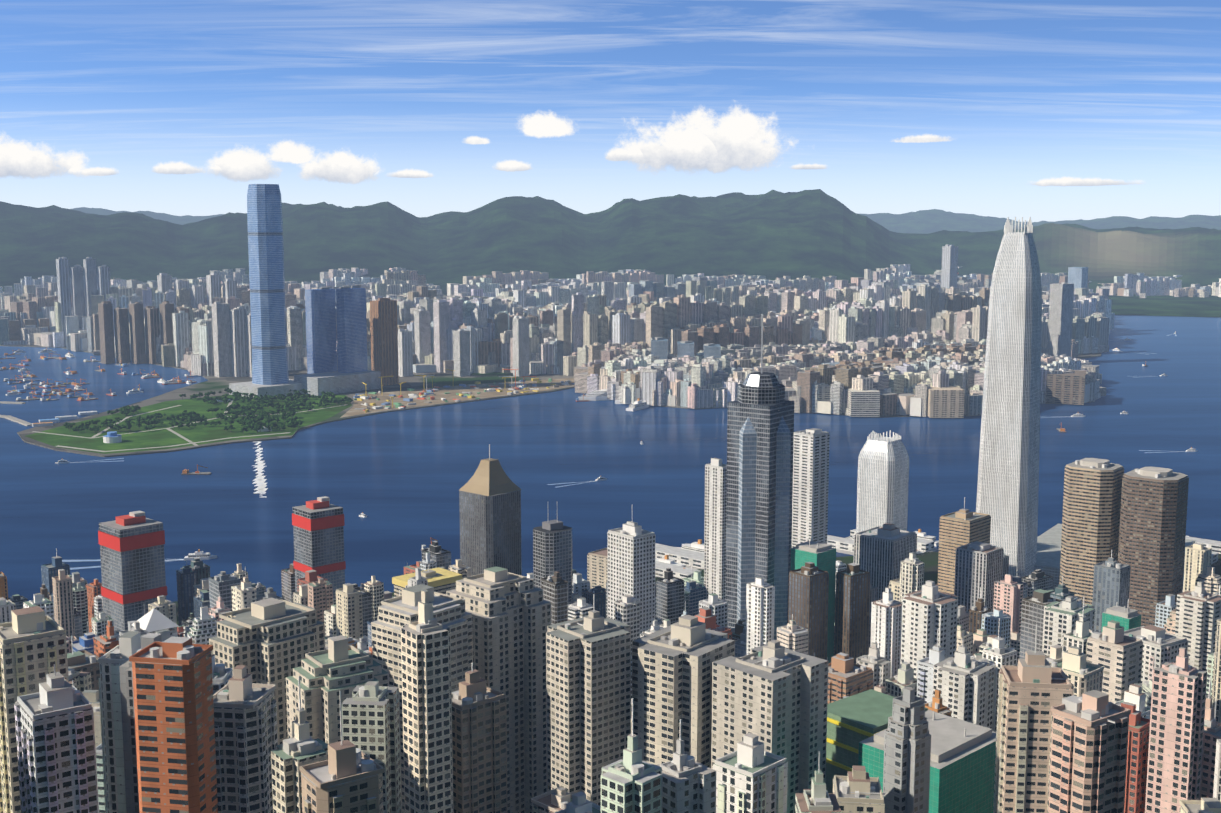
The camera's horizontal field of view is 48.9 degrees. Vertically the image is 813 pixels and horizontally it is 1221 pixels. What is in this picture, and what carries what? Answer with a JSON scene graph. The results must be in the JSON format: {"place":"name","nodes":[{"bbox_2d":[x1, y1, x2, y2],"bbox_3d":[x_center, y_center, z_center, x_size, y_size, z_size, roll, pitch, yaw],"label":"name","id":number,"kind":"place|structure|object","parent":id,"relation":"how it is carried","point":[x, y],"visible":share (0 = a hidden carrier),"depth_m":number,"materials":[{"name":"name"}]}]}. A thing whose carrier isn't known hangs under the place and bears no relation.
{"place":"outdoors","nodes":[
{"label":"outdoors","id":0,"kind":"place"},
{"bbox_2d":[4,345,1100,455],"bbox_3d":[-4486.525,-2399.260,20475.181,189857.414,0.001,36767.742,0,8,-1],"label":"kowloon land","id":1,"kind":"structure","parent":0,"point":[218,384],"depth_m":3281.26,"materials":[{"name":"beige concrete"}]},
{"bbox_2d":[25,394,351,453],"bbox_3d":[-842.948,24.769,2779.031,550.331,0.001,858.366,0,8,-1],"label":"park grass","id":2,"kind":"structure","parent":1,"relation":"on","point":[162,437],"depth_m":2630.96,"materials":[{"name":"green plant"}]},
{"bbox_2d":[63,362,352,433],"bbox_3d":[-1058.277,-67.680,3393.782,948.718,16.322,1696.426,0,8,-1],"label":"park trees","id":3,"kind":"object","parent":1,"relation":"on","point":[247,422],"visible":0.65,"depth_m":2776.17,"materials":[{"name":"green plant"}]},
{"bbox_2d":[32,369,536,451],"bbox_3d":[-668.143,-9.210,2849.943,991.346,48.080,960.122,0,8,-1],"label":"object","id":4,"kind":"object","parent":1,"relation":"on","point":[112,437],"visible":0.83,"depth_m":2675.83,"materials":[{"name":"green plant"}]},
{"bbox_2d":[340,378,574,417],"bbox_3d":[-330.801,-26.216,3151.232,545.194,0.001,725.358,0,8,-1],"label":"construction site","id":5,"kind":"object","parent":1,"relation":"on","point":[437,395],"visible":0.69,"depth_m":3166.39,"materials":[{"name":"soil"}]},
{"bbox_2d":[0,184,1220,417],"bbox_3d":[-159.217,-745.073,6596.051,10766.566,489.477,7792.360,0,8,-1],"label":"distant city buildings","id":6,"kind":"structure","parent":1,"relation":"on","point":[894,340],"depth_m":3621.04,"materials":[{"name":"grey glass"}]},
{"bbox_2d":[0,315,1220,601],"bbox_3d":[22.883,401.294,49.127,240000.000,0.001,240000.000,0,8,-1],"label":"water","id":7,"kind":"structure","parent":0,"point":[398,479],"depth_m":2255.38,"materials":[{"name":"blue liquid"}]},
{"bbox_2d":[0,345,1101,456],"bbox_3d":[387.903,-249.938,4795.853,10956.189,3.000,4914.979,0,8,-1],"label":"kowloon seawall","id":8,"kind":"object","parent":7,"relation":"in","point":[366,415],"visible":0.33,"depth_m":2815.14,"materials":[{"name":"grey concrete"}]},
{"bbox_2d":[0,332,1197,569],"bbox_3d":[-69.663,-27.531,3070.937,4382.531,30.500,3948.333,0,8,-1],"label":"boats","id":9,"kind":"object","parent":7,"relation":"on","point":[590,396],"visible":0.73,"depth_m":3091.22,"materials":[{"name":"white metal"}]},
{"bbox_2d":[353,378,938,566],"bbox_3d":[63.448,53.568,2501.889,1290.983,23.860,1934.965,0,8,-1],"label":"waterfront buildings","id":10,"kind":"structure","parent":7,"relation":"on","point":[639,404],"depth_m":3039.12,"materials":[{"name":"white concrete"}]},
{"bbox_2d":[0,189,1220,316],"bbox_3d":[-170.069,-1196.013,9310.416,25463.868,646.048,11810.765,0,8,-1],"label":"mountains","id":11,"kind":"structure","parent":0,"point":[775,234],"depth_m":8240.43,"materials":[{"name":"green plant"}]},
{"bbox_2d":[0,0,1220,221],"label":"sky","id":12,"kind":"structure","parent":0,"point":[1040,110],"materials":[{"name":"blue"}]},
{"bbox_2d":[72,207,1220,233],"bbox_3d":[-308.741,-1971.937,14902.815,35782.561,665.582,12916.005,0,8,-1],"label":"distant mountains","id":13,"kind":"structure","parent":0,"point":[926,221],"depth_m":17094.20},
{"bbox_2d":[174,552,1220,625],"bbox_3d":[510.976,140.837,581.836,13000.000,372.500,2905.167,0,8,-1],"label":"island terrain","id":14,"kind":"structure","parent":0,"point":[929,560],"depth_m":1581.34,"materials":[{"name":"green plant"}]},
{"bbox_2d":[0,217,1220,812],"bbox_3d":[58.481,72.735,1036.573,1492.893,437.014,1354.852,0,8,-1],"label":"city buildings","id":15,"kind":"structure","parent":14,"relation":"on","point":[776,657],"depth_m":576.59,"materials":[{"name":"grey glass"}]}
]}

